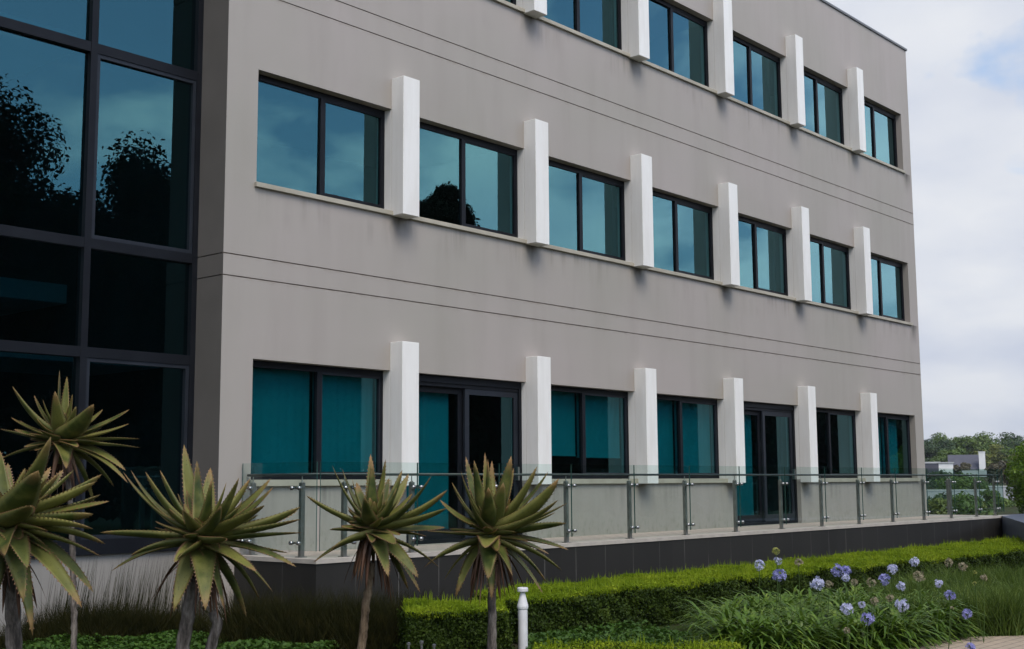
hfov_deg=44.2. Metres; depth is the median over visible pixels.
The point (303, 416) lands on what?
window
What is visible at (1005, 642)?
path
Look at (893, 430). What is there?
window
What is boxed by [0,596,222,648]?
brown grass
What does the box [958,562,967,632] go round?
agapanthus flower
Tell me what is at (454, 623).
clipped hedge
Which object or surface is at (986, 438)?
hillside tree
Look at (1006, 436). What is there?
hillside tree
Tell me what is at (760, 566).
agapanthus flower
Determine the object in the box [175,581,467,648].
brown reeds
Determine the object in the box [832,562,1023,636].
soft grass
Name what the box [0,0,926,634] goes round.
office building
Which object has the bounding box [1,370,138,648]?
aloe plant
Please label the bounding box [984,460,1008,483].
hillside tree
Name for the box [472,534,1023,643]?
clipped hedge
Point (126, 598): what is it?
dry stems
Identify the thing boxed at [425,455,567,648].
aloe plant
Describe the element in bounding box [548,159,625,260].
window
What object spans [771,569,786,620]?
agapanthus flower
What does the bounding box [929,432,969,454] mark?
hillside tree
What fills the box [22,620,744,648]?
ground cover
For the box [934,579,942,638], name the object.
agapanthus flower
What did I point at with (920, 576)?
agapanthus flower
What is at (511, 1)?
window
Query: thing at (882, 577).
agapanthus flower
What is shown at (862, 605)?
agapanthus flower
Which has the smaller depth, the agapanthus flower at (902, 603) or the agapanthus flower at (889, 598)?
the agapanthus flower at (902, 603)
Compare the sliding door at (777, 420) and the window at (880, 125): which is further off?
the window at (880, 125)
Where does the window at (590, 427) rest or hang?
in the office building
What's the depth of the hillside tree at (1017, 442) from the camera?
214.68 m
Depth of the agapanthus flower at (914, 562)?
13.53 m
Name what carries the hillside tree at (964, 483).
on the ground at (1009, 510)
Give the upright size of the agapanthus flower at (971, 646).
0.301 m
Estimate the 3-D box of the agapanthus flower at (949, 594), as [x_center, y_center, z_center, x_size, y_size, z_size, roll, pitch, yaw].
[4.314,2.907,12.388,0.125,0.590,0.108,-1,-7,5]
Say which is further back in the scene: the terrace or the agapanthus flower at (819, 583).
the terrace
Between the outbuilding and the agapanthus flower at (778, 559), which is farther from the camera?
the outbuilding
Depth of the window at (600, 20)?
21.39 m
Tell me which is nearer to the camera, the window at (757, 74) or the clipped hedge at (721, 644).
the clipped hedge at (721, 644)
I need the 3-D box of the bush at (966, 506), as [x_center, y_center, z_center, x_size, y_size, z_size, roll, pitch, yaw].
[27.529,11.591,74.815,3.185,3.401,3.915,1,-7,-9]
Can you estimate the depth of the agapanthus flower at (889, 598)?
12.32 m
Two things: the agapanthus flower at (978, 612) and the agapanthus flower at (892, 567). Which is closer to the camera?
the agapanthus flower at (978, 612)
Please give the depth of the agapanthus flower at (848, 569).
13.22 m
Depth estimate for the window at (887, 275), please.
29.32 m
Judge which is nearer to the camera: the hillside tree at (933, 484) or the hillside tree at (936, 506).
the hillside tree at (936, 506)
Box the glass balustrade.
[240,462,1003,557]
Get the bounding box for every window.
[251,360,382,479]
[256,74,384,208]
[419,122,517,237]
[505,0,515,4]
[543,0,621,49]
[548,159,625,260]
[551,385,628,478]
[646,0,708,86]
[652,190,713,279]
[657,394,718,478]
[731,35,781,117]
[738,216,787,295]
[803,70,843,144]
[810,237,850,309]
[816,408,857,477]
[864,100,897,167]
[871,255,904,320]
[877,413,911,477]
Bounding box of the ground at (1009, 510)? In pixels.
[102,477,1023,648]
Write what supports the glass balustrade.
on the terrace
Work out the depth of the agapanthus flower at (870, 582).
12.85 m
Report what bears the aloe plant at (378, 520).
on the ground at (1009, 510)
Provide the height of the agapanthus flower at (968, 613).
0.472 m
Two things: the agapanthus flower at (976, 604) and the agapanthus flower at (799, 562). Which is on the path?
the agapanthus flower at (976, 604)
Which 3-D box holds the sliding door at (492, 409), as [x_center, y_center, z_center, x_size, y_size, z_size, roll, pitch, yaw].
[-0.708,1.923,18.017,0.170,2.324,2.483,-7,-9,41]
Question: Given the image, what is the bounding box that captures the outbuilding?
[925,462,938,477]
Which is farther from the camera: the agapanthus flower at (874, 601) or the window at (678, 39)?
the window at (678, 39)
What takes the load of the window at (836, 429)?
in the office building
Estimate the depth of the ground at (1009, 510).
88.36 m
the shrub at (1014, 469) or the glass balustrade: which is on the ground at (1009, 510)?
the shrub at (1014, 469)
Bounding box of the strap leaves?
[663,576,1023,648]
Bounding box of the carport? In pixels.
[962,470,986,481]
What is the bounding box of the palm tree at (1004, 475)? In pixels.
[991,460,1017,485]
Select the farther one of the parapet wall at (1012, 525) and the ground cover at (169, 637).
the parapet wall at (1012, 525)
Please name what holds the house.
on the ground at (1009, 510)
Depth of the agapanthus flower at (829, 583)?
12.80 m
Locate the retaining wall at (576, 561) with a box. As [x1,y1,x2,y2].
[234,515,1006,613]
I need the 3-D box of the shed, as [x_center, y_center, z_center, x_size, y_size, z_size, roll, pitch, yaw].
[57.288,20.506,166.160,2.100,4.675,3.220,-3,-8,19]
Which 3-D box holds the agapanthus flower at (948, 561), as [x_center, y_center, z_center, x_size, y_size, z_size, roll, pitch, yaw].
[4.692,2.920,13.494,0.097,0.836,0.091,-7,-9,41]
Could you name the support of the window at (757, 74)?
in the office building
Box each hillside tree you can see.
[924,438,965,461]
[925,442,936,460]
[925,469,952,485]
[926,477,954,487]
[927,492,953,509]
[927,493,987,514]
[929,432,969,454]
[929,447,965,461]
[935,471,991,489]
[952,434,990,454]
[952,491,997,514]
[953,462,971,477]
[967,431,1020,454]
[968,444,1018,467]
[980,487,1015,507]
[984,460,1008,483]
[987,446,1017,466]
[996,432,1023,442]
[1001,438,1023,454]
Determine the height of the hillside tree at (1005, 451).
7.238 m
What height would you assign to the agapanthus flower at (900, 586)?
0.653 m
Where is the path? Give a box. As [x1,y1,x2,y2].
[841,636,1023,648]
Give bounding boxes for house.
[948,451,985,469]
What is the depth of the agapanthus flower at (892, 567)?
13.30 m
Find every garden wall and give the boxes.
[926,489,985,500]
[988,486,1013,499]
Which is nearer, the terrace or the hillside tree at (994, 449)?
the terrace
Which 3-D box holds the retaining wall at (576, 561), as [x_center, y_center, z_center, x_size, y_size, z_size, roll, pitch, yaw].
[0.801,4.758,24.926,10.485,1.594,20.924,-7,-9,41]
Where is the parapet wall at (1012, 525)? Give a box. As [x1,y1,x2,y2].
[1002,514,1023,540]
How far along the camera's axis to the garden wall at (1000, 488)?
99.94 m
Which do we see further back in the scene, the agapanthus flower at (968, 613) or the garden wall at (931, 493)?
the garden wall at (931, 493)
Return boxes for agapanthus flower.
[754,560,764,608]
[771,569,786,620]
[772,547,779,611]
[774,557,781,607]
[794,558,803,609]
[810,576,824,626]
[825,580,833,622]
[830,563,843,613]
[839,603,853,648]
[840,566,850,616]
[841,574,850,609]
[843,627,849,648]
[851,579,858,618]
[858,601,865,644]
[860,612,874,648]
[866,578,876,613]
[870,597,878,646]
[879,573,890,618]
[885,594,893,645]
[887,564,897,615]
[895,598,910,647]
[896,581,906,624]
[909,557,923,612]
[913,571,924,622]
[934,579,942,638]
[944,558,954,631]
[944,590,955,645]
[948,606,953,648]
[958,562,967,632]
[962,609,972,641]
[965,642,975,648]
[974,570,978,637]
[974,582,983,642]
[980,574,987,629]
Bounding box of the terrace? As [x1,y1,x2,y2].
[258,514,989,557]
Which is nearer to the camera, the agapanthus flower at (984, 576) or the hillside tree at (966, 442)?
the agapanthus flower at (984, 576)
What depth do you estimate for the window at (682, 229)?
22.93 m
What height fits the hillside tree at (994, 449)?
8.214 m
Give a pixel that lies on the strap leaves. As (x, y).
(749, 623)
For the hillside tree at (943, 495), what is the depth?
89.66 m
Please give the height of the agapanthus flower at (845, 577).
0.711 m
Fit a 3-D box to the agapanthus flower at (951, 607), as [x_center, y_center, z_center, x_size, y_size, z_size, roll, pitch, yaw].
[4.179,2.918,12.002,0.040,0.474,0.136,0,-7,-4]
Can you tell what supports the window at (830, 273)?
in the office building
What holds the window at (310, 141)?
in the office building
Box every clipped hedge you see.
[393,591,515,648]
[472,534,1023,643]
[532,634,744,648]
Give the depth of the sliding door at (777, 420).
24.45 m
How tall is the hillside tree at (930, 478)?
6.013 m
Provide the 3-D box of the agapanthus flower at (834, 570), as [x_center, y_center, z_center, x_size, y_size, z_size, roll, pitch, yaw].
[3.430,2.914,13.244,0.148,0.802,0.143,-7,-9,41]
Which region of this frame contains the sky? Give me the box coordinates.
[826,0,1023,442]
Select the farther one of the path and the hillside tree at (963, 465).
the hillside tree at (963, 465)
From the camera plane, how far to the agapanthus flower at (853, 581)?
12.85 m
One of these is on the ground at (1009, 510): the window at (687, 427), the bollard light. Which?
the bollard light
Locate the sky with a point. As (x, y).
(965, 58)
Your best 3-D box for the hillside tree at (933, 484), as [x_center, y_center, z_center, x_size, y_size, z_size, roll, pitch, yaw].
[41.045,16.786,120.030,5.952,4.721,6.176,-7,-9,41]
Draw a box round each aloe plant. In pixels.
[0,437,108,648]
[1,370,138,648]
[100,445,299,648]
[307,454,446,648]
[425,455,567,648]
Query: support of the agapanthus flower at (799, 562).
on the ground at (1009, 510)
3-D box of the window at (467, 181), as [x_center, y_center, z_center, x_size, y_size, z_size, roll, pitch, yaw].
[-0.754,-2.101,18.541,0.076,1.430,2.483,-7,-9,41]
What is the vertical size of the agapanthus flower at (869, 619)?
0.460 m
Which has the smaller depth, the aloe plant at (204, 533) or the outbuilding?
the aloe plant at (204, 533)
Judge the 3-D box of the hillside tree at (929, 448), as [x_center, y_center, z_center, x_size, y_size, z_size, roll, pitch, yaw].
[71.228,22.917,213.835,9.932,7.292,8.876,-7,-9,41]
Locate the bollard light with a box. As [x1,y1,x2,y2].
[517,587,527,648]
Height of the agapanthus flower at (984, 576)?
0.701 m
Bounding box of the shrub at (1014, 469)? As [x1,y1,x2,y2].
[1003,441,1023,513]
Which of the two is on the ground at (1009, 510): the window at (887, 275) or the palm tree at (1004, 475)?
the palm tree at (1004, 475)
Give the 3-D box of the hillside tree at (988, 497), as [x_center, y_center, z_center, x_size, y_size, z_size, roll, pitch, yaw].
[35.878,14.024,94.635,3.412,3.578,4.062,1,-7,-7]
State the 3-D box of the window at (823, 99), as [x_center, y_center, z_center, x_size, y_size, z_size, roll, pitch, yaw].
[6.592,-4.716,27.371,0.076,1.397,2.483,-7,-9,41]
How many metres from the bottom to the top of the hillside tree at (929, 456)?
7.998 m
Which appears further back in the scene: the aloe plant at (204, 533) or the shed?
the shed
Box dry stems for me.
[41,552,202,627]
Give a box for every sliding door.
[406,374,522,543]
[737,401,797,525]
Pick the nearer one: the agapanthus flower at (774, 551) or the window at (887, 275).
the agapanthus flower at (774, 551)
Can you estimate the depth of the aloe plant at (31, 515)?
6.50 m
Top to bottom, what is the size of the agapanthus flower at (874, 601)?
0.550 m
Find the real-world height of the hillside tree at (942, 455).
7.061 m
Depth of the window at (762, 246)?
25.06 m
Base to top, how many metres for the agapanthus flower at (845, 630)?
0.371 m
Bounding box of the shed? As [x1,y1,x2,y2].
[937,462,953,473]

